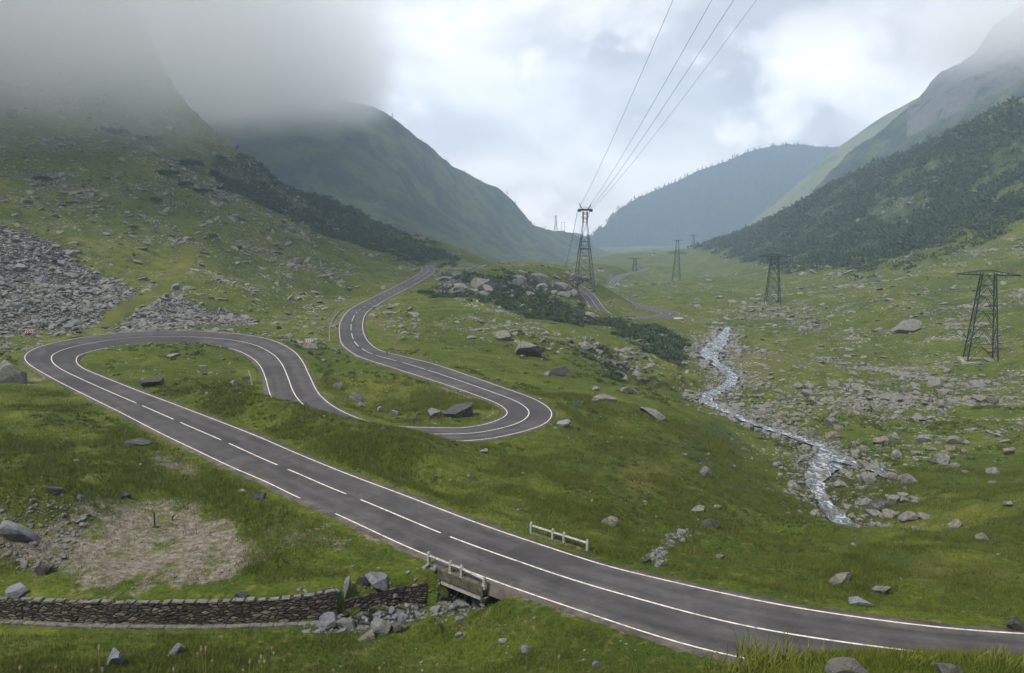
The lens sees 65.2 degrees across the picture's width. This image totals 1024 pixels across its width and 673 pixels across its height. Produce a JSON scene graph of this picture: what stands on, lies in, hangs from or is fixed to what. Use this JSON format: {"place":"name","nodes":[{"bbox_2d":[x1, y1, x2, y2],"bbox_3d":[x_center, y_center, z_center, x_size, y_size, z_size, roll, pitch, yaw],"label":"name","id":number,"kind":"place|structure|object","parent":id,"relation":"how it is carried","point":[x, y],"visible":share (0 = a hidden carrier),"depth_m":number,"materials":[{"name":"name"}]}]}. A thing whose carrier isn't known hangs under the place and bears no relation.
{"place":"outdoors","nodes":[
{"label":"outdoors","id":0,"kind":"place"},
{"bbox_2d":[150,33,608,261],"bbox_3d":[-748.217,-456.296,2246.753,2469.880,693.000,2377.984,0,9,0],"label":"hills","id":1,"kind":"structure","parent":0,"point":[281,126],"depth_m":1551.27,"materials":[{"name":"plant"}]},
{"bbox_2d":[323,92,605,252],"bbox_3d":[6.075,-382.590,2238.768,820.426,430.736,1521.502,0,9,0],"label":"conifer forest","id":2,"kind":"object","parent":1,"relation":"on","point":[442,171],"visible":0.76,"depth_m":1737.74,"materials":[{"name":"plant"}]},
{"bbox_2d":[1,453,925,592],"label":"gravel","id":3,"kind":"structure","parent":0,"point":[175,576],"depth_m":57.80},
{"bbox_2d":[0,0,1023,672],"bbox_3d":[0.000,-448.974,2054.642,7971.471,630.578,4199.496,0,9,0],"label":"ground","id":4,"kind":"structure","parent":0,"point":[692,266],"depth_m":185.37,"materials":[{"name":"plant"}]},
{"bbox_2d":[0,360,27,383],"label":"boulder","id":5,"kind":"object","parent":4,"relation":"on","point":[10,372],"visible":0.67,"depth_m":114.58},
{"bbox_2d":[9,302,24,308],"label":"boulder","id":6,"kind":"object","parent":4,"relation":"on","point":[17,305],"visible":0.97,"depth_m":196.64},
{"bbox_2d":[5,582,29,598],"bbox_3d":[-31.374,16.142,50.757,1.334,0.704,1.037,-7,11,-35],"label":"boulder","id":7,"kind":"object","parent":4,"relation":"on","point":[17,590],"visible":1,"depth_m":50.49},
{"bbox_2d":[0,489,97,577],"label":"gravel bank","id":8,"kind":"structure","parent":4,"relation":"on","point":[43,548],"depth_m":57.89,"materials":[{"name":"gravel"}]},
{"bbox_2d":[0,520,36,541],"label":"boulder","id":9,"kind":"object","parent":8,"relation":"on","point":[12,531],"visible":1,"depth_m":55.92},
{"bbox_2d":[34,563,53,574],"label":"boulder","id":10,"kind":"object","parent":8,"relation":"on","point":[43,569],"visible":1,"depth_m":53.21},
{"bbox_2d":[44,486,62,494],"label":"boulder","id":11,"kind":"object","parent":8,"relation":"on","point":[53,490],"visible":1,"depth_m":60.70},
{"bbox_2d":[63,272,78,278],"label":"boulder","id":12,"kind":"object","parent":4,"relation":"on","point":[71,275],"visible":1,"depth_m":242.91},
{"bbox_2d":[106,648,125,666],"bbox_3d":[-20.468,16.752,41.322,1.012,1.289,1.065,-6,11,-31],"label":"boulder","id":13,"kind":"object","parent":4,"relation":"on","point":[115,657],"visible":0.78,"depth_m":41.02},
{"bbox_2d":[101,127,130,134],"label":"pine bush","id":14,"kind":"object","parent":4,"relation":"on","point":[117,131],"visible":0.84,"depth_m":441.57,"materials":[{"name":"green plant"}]},
{"bbox_2d":[123,438,151,446],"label":"boulder","id":15,"kind":"object","parent":4,"relation":"on","point":[139,441],"visible":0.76,"depth_m":83.99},
{"bbox_2d":[135,134,161,140],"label":"pine bush","id":16,"kind":"object","parent":4,"relation":"on","point":[148,138],"visible":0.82,"depth_m":453.67,"materials":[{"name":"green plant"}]},
{"bbox_2d":[138,377,163,386],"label":"boulder","id":17,"kind":"object","parent":4,"relation":"on","point":[152,381],"visible":0.77,"depth_m":114.09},
{"bbox_2d":[155,169,180,174],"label":"pine bush","id":18,"kind":"object","parent":4,"relation":"on","point":[168,172],"visible":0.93,"depth_m":384.19,"materials":[{"name":"green plant"}]},
{"bbox_2d":[0,587,338,629],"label":"stone wall","id":19,"kind":"structure","parent":4,"relation":"on","point":[265,612],"depth_m":50.19,"materials":[{"name":"stone"}]},
{"bbox_2d":[168,643,181,656],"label":"boulder","id":20,"kind":"object","parent":4,"relation":"on","point":[176,648],"visible":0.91,"depth_m":43.01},
{"bbox_2d":[0,0,351,355],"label":"scattered stones","id":21,"kind":"object","parent":4,"relation":"on","point":[174,132],"visible":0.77,"depth_m":337.27,"materials":[{"name":"stone"}]},
{"bbox_2d":[170,158,204,165],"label":"pine bush","id":22,"kind":"object","parent":4,"relation":"on","point":[189,162],"visible":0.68,"depth_m":453.16,"materials":[{"name":"green plant"}]},
{"bbox_2d":[234,591,248,597],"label":"boulder","id":23,"kind":"object","parent":4,"relation":"on","point":[243,594],"visible":1,"depth_m":50.58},
{"bbox_2d":[253,489,265,499],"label":"boulder","id":24,"kind":"object","parent":4,"relation":"on","point":[258,494],"visible":0.93,"depth_m":66.76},
{"bbox_2d":[302,342,318,349],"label":"boulder","id":25,"kind":"object","parent":4,"relation":"on","point":[308,345],"visible":1,"depth_m":159.65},
{"bbox_2d":[318,612,337,629],"bbox_3d":[-11.533,18.026,50.205,1.324,1.333,0.848,-4,10,-21],"label":"boulder","id":26,"kind":"object","parent":4,"relation":"on","point":[327,620],"visible":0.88,"depth_m":49.99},
{"bbox_2d":[202,153,461,266],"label":"dwarf pine scrub","id":27,"kind":"object","parent":4,"relation":"on","point":[374,236],"visible":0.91,"depth_m":541.76,"materials":[{"name":"plant"}]},
{"bbox_2d":[335,618,354,629],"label":"boulder","id":28,"kind":"object","parent":4,"relation":"on","point":[348,624],"visible":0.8,"depth_m":49.96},
{"bbox_2d":[348,393,365,401],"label":"boulder","id":29,"kind":"object","parent":4,"relation":"on","point":[356,397],"visible":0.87,"depth_m":120.08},
{"bbox_2d":[356,575,369,585],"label":"boulder","id":30,"kind":"object","parent":4,"relation":"on","point":[362,581],"visible":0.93,"depth_m":52.15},
{"bbox_2d":[358,629,374,641],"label":"boulder","id":31,"kind":"object","parent":4,"relation":"on","point":[370,635],"visible":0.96,"depth_m":46.72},
{"bbox_2d":[365,571,388,590],"bbox_3d":[-8.799,16.179,52.358,1.608,1.394,0.972,-2,10,-12],"label":"boulder","id":32,"kind":"object","parent":4,"relation":"on","point":[378,580],"visible":0.99,"depth_m":52.29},
{"bbox_2d":[370,617,391,634],"bbox_3d":[-7.840,17.418,47.895,1.370,1.081,0.948,-2,9,-11],"label":"boulder","id":33,"kind":"object","parent":4,"relation":"on","point":[379,626],"visible":0.94,"depth_m":47.66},
{"bbox_2d":[344,582,426,611],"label":"stone wall","id":34,"kind":"structure","parent":4,"relation":"on","point":[415,593],"depth_m":52.52,"materials":[{"name":"stone"}]},
{"bbox_2d":[344,576,351,598],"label":"boulder","id":35,"kind":"object","parent":34,"relation":"on","point":[347,586],"visible":1,"depth_m":51.53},
{"bbox_2d":[296,564,479,632],"bbox_3d":[-6.216,16.918,52.491,16.202,2.751,5.522,-5,11,-28],"label":"ditch rubble","id":36,"kind":"object","parent":4,"relation":"on","point":[433,609],"visible":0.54,"depth_m":51.99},
{"bbox_2d":[391,619,406,632],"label":"boulder","id":37,"kind":"object","parent":4,"relation":"on","point":[399,626],"visible":0.94,"depth_m":48.05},
{"bbox_2d":[428,408,440,417],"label":"boulder","id":38,"kind":"object","parent":4,"relation":"on","point":[434,412],"visible":0.85,"depth_m":109.48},
{"bbox_2d":[442,402,473,417],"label":"boulder","id":39,"kind":"object","parent":4,"relation":"on","point":[461,410],"visible":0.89,"depth_m":109.72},
{"bbox_2d":[430,563,500,610],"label":"bridge","id":40,"kind":"structure","parent":4,"relation":"on","point":[466,585],"depth_m":52.06,"materials":[{"name":"concrete"}]},
{"bbox_2d":[427,551,486,589],"bbox_3d":[-3.702,15.389,52.647,5.299,1.150,0.282,8,12,39],"label":"concrete railing","id":41,"kind":"object","parent":40,"relation":"on","point":[461,568],"visible":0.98,"depth_m":52.37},
{"bbox_2d":[470,277,499,290],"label":"boulder","id":42,"kind":"object","parent":4,"relation":"on","point":[477,282],"visible":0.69,"depth_m":312.07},
{"bbox_2d":[494,330,511,340],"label":"boulder","id":43,"kind":"object","parent":4,"relation":"on","point":[502,335],"visible":0.95,"depth_m":194.03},
{"bbox_2d":[0,171,1016,498],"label":"scree","id":44,"kind":"structure","parent":4,"relation":"on","point":[164,297],"depth_m":217.35,"materials":[{"name":"stone"}]},
{"bbox_2d":[369,264,653,378],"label":"outcrop rubble","id":45,"kind":"object","parent":4,"relation":"on","point":[416,314],"visible":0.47,"depth_m":226.03,"materials":[{"name":"stone"}]},
{"bbox_2d":[0,0,1023,458],"bbox_3d":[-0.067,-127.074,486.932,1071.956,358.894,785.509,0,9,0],"label":"scattered stones","id":46,"kind":"object","parent":4,"relation":"on","point":[290,266],"visible":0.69,"depth_m":313.15,"materials":[{"name":"stone"}]},
{"bbox_2d":[0,327,1023,672],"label":"herbs","id":47,"kind":"object","parent":4,"relation":"on","point":[352,373],"visible":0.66,"depth_m":99.16,"materials":[{"name":"plant"}]},
{"bbox_2d":[10,368,1017,672],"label":"scattered stones","id":48,"kind":"object","parent":4,"relation":"on","point":[450,480],"visible":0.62,"depth_m":74.74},
{"bbox_2d":[511,278,526,286],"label":"boulder","id":49,"kind":"object","parent":4,"relation":"on","point":[522,282],"visible":0.65,"depth_m":321.55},
{"bbox_2d":[515,341,545,356],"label":"boulder","id":50,"kind":"object","parent":4,"relation":"on","point":[525,348],"visible":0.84,"depth_m":178.96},
{"bbox_2d":[529,273,548,283],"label":"boulder","id":51,"kind":"object","parent":4,"relation":"on","point":[540,277],"visible":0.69,"depth_m":375.79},
{"bbox_2d":[417,266,691,382],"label":"dwarf pine scrub","id":52,"kind":"object","parent":4,"relation":"on","point":[557,311],"visible":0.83,"depth_m":286.39,"materials":[{"name":"plant"}]},
{"bbox_2d":[550,365,568,375],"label":"boulder","id":53,"kind":"object","parent":4,"relation":"on","point":[561,370],"visible":0.79,"depth_m":156.24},
{"bbox_2d":[530,522,589,551],"bbox_3d":[3.372,14.561,57.772,5.376,1.251,0.324,8,12,40],"label":"concrete railing","id":54,"kind":"object","parent":4,"relation":"on","point":[564,536],"visible":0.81,"depth_m":57.64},
{"bbox_2d":[554,282,567,290],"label":"boulder","id":55,"kind":"object","parent":4,"relation":"on","point":[563,286],"visible":1,"depth_m":381.01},
{"bbox_2d":[556,419,570,427],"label":"boulder","id":56,"kind":"object","parent":4,"relation":"on","point":[565,423],"visible":0.97,"depth_m":106.05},
{"bbox_2d":[570,274,581,285],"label":"boulder","id":57,"kind":"object","parent":4,"relation":"on","point":[577,279],"visible":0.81,"depth_m":397.83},
{"bbox_2d":[575,203,594,284],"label":"cable pylon","id":58,"kind":"object","parent":4,"relation":"on","point":[586,218],"visible":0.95,"depth_m":421.17,"materials":[{"name":"metal"}]},
{"bbox_2d":[587,0,711,208],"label":"cable","id":59,"kind":"object","parent":58,"relation":"attached to","point":[654,100],"visible":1,"depth_m":169.23,"materials":[{"name":"metal"}]},
{"bbox_2d":[589,0,733,209],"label":"cable","id":60,"kind":"object","parent":58,"relation":"attached to","point":[672,93],"visible":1,"depth_m":160.00,"materials":[{"name":"metal"}]},
{"bbox_2d":[580,342,592,349],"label":"boulder","id":61,"kind":"object","parent":4,"relation":"on","point":[586,345],"visible":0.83,"depth_m":202.92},
{"bbox_2d":[592,394,617,401],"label":"boulder","id":62,"kind":"object","parent":4,"relation":"on","point":[603,397],"visible":0.84,"depth_m":127.21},
{"bbox_2d":[601,516,618,525],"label":"boulder","id":63,"kind":"object","parent":4,"relation":"on","point":[612,520],"visible":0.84,"depth_m":67.28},
{"bbox_2d":[620,387,639,394],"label":"boulder","id":64,"kind":"object","parent":4,"relation":"on","point":[629,389],"visible":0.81,"depth_m":144.29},
{"bbox_2d":[639,407,666,420],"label":"boulder","id":65,"kind":"object","parent":4,"relation":"on","point":[655,413],"visible":0.85,"depth_m":123.95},
{"bbox_2d":[641,526,691,566],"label":"stone rill","id":66,"kind":"structure","parent":4,"relation":"on","point":[657,563],"depth_m":60.54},
{"bbox_2d":[667,240,686,279],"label":"power pylon","id":67,"kind":"object","parent":4,"relation":"on","point":[679,275],"visible":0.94,"depth_m":906.09,"materials":[{"name":"grey metal"}]},
{"bbox_2d":[691,505,704,513],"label":"boulder","id":68,"kind":"object","parent":4,"relation":"on","point":[699,508],"visible":0.82,"depth_m":80.23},
{"bbox_2d":[700,466,711,477],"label":"boulder","id":69,"kind":"object","parent":4,"relation":"on","point":[705,471],"visible":0.75,"depth_m":97.49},
{"bbox_2d":[701,519,720,528],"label":"boulder","id":70,"kind":"object","parent":4,"relation":"on","point":[711,523],"visible":0.71,"depth_m":75.33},
{"bbox_2d":[702,654,735,672],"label":"grass tuft","id":71,"kind":"object","parent":4,"relation":"on","point":[715,665],"visible":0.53,"depth_m":40.19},
{"bbox_2d":[709,623,824,672],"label":"grass tuft","id":72,"kind":"object","parent":4,"relation":"on","point":[766,658],"visible":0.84,"depth_m":11.11,"materials":[{"name":"plant"}]},
{"bbox_2d":[758,254,790,304],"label":"power pylon","id":73,"kind":"object","parent":4,"relation":"on","point":[768,278],"visible":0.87,"depth_m":427.37,"materials":[{"name":"grey metal"}]},
{"bbox_2d":[668,326,923,529],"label":"stream cobbles","id":74,"kind":"object","parent":4,"relation":"on","point":[737,407],"visible":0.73,"depth_m":147.44,"materials":[{"name":"stone"}]},
{"bbox_2d":[791,645,835,667],"bbox_3d":[4.013,4.248,10.613,0.724,0.243,0.535,0,9,0],"label":"grass tuft","id":75,"kind":"object","parent":4,"relation":"on","point":[812,654],"visible":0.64,"depth_m":10.63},
{"bbox_2d":[824,417,838,425],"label":"boulder","id":76,"kind":"object","parent":4,"relation":"on","point":[830,421],"visible":0.84,"depth_m":156.81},
{"bbox_2d":[823,508,839,514],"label":"boulder","id":77,"kind":"object","parent":4,"relation":"on","point":[831,511],"visible":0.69,"depth_m":98.58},
{"bbox_2d":[825,431,841,438],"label":"boulder","id":78,"kind":"object","parent":4,"relation":"on","point":[833,434],"visible":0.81,"depth_m":145.89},
{"bbox_2d":[833,479,846,487],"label":"boulder","id":79,"kind":"object","parent":4,"relation":"on","point":[839,483],"visible":0.93,"depth_m":112.33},
{"bbox_2d":[829,572,851,584],"bbox_3d":[21.541,16.100,52.662,1.445,1.278,1.186,4,10,24],"label":"boulder","id":80,"kind":"object","parent":4,"relation":"on","point":[842,577],"visible":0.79,"depth_m":52.44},
{"bbox_2d":[825,657,868,672],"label":"boulder","id":81,"kind":"object","parent":4,"relation":"on","point":[843,665],"visible":1,"depth_m":9.35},
{"bbox_2d":[687,94,1023,280],"bbox_3d":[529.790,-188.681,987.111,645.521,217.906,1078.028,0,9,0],"label":"dwarf pine scrub","id":82,"kind":"object","parent":4,"relation":"on","point":[895,237],"visible":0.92,"depth_m":740.71,"materials":[{"name":"plant"}]},
{"bbox_2d":[694,634,1023,672],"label":"grass","id":83,"kind":"structure","parent":4,"relation":"on","point":[875,655],"depth_m":10.47,"materials":[{"name":"plant"}]},
{"bbox_2d":[848,596,872,606],"bbox_3d":[20.423,15.555,46.917,1.340,0.523,0.978,3,10,17],"label":"boulder","id":84,"kind":"object","parent":4,"relation":"on","point":[854,600],"visible":1,"depth_m":46.63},
{"bbox_2d":[857,460,871,467],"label":"boulder","id":85,"kind":"object","parent":4,"relation":"on","point":[864,464],"visible":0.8,"depth_m":120.83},
{"bbox_2d":[860,474,876,482],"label":"boulder","id":86,"kind":"object","parent":4,"relation":"on","point":[869,478],"visible":0.82,"depth_m":112.68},
{"bbox_2d":[866,509,880,516],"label":"boulder","id":87,"kind":"object","parent":4,"relation":"on","point":[872,512],"visible":0.84,"depth_m":97.40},
{"bbox_2d":[865,498,886,511],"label":"boulder","id":88,"kind":"object","parent":4,"relation":"on","point":[879,504],"visible":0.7,"depth_m":98.41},
{"bbox_2d":[733,234,1023,408],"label":"scattered stones","id":89,"kind":"object","parent":4,"relation":"on","point":[959,315],"visible":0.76,"depth_m":306.69,"materials":[{"name":"stone"}]},
{"bbox_2d":[872,437,887,444],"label":"boulder","id":90,"kind":"object","parent":4,"relation":"on","point":[878,440],"visible":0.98,"depth_m":138.46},
{"bbox_2d":[741,361,1023,433],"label":"boulder field","id":91,"kind":"structure","parent":4,"relation":"on","point":[949,385],"depth_m":181.72,"materials":[{"name":"stone"}]},
{"bbox_2d":[873,586,891,593],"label":"boulder","id":92,"kind":"object","parent":4,"relation":"on","point":[883,589],"visible":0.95,"depth_m":50.38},
{"bbox_2d":[881,510,893,519],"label":"boulder","id":93,"kind":"object","parent":4,"relation":"on","point":[887,514],"visible":0.95,"depth_m":95.43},
{"bbox_2d":[886,495,899,504],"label":"boulder","id":94,"kind":"object","parent":4,"relation":"on","point":[893,499],"visible":0.8,"depth_m":100.27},
{"bbox_2d":[891,449,901,458],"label":"boulder","id":95,"kind":"object","parent":4,"relation":"on","point":[897,453],"visible":0.86,"depth_m":126.62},
{"bbox_2d":[890,319,921,332],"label":"boulder","id":96,"kind":"object","parent":4,"relation":"on","point":[907,326],"visible":1,"depth_m":305.14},
{"bbox_2d":[898,511,919,521],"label":"boulder","id":97,"kind":"object","parent":4,"relation":"on","point":[908,515],"visible":0.96,"depth_m":92.48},
{"bbox_2d":[901,475,917,483],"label":"boulder","id":98,"kind":"object","parent":4,"relation":"on","point":[906,479],"visible":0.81,"depth_m":109.08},
{"bbox_2d":[890,648,938,669],"bbox_3d":[5.061,4.063,10.048,0.662,0.202,0.518,0,9,0],"label":"grass tuft","id":99,"kind":"object","parent":4,"relation":"on","point":[914,659],"visible":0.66,"depth_m":10.05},
{"bbox_2d":[914,434,930,443],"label":"boulder","id":100,"kind":"object","parent":4,"relation":"on","point":[921,438],"visible":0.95,"depth_m":138.48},
{"bbox_2d":[928,377,943,386],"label":"boulder","id":101,"kind":"object","parent":4,"relation":"on","point":[936,382],"visible":0.81,"depth_m":204.37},
{"bbox_2d":[930,453,949,464],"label":"boulder","id":102,"kind":"object","parent":4,"relation":"on","point":[942,458],"visible":0.84,"depth_m":120.00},
{"bbox_2d":[936,663,962,672],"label":"boulder","id":103,"kind":"object","parent":4,"relation":"on","point":[949,668],"visible":0.98,"depth_m":9.50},
{"bbox_2d":[943,398,960,404],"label":"boulder","id":104,"kind":"object","parent":4,"relation":"on","point":[950,401],"visible":0.72,"depth_m":171.49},
{"bbox_2d":[946,435,961,443],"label":"boulder","id":105,"kind":"object","parent":4,"relation":"on","point":[953,439],"visible":1,"depth_m":133.93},
{"bbox_2d":[947,518,962,528],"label":"boulder","id":106,"kind":"object","parent":4,"relation":"on","point":[957,522],"visible":0.94,"depth_m":85.71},
{"bbox_2d":[969,379,985,386],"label":"boulder","id":107,"kind":"object","parent":4,"relation":"on","point":[979,383],"visible":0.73,"depth_m":202.78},
{"bbox_2d":[956,270,1020,364],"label":"power pylon","id":108,"kind":"object","parent":4,"relation":"on","point":[963,358],"visible":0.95,"depth_m":243.49,"materials":[{"name":"grey metal"}]},
{"bbox_2d":[974,643,1023,669],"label":"grass tuft","id":109,"kind":"object","parent":4,"relation":"on","point":[995,656],"visible":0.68,"depth_m":10.47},
{"bbox_2d":[1006,616,1023,630],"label":"boulder","id":110,"kind":"object","parent":4,"relation":"on","point":[1014,623],"visible":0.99,"depth_m":43.19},
{"bbox_2d":[20,265,1023,665],"bbox_3d":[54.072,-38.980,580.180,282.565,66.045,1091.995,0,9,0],"label":"road","id":111,"kind":"structure","parent":0,"point":[684,615],"depth_m":62.41,"materials":[{"name":"asphalt"}]},
{"bbox_2d":[137,0,1023,235],"label":"sky","id":112,"kind":"structure","parent":0,"point":[529,99],"materials":[{"name":"white"}]},
{"bbox_2d":[590,144,838,246],"bbox_3d":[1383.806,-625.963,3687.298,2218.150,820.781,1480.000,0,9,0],"label":"hills","id":113,"kind":"structure","parent":0,"point":[665,235],"depth_m":3681.31,"materials":[{"name":"plant"}]},
{"bbox_2d":[582,141,840,247],"bbox_3d":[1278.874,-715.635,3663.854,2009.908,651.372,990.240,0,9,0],"label":"conifer forest","id":114,"kind":"object","parent":113,"relation":"on","point":[611,217],"visible":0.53,"depth_m":3671.77,"materials":[{"name":"plant"}]},
{"bbox_2d":[696,327,856,526],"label":"stream","id":115,"kind":"structure","parent":0,"point":[824,452],"depth_m":140.32,"materials":[{"name":"white liquid"}]},
{"bbox_2d":[738,97,918,230],"bbox_3d":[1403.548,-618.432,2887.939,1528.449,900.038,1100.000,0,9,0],"label":"hills","id":116,"kind":"structure","parent":0,"point":[812,179],"depth_m":2779.46,"materials":[{"name":"plant"}]},
{"bbox_2d":[829,456,888,477],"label":"stream","id":117,"kind":"structure","parent":0,"point":[840,459],"depth_m":123.86,"materials":[{"name":"white liquid"}]},
{"bbox_2d":[812,3,1023,192],"bbox_3d":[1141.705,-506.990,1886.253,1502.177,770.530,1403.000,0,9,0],"label":"hills","id":118,"kind":"structure","parent":0,"point":[989,72],"depth_m":1724.02,"materials":[{"name":"plant"}]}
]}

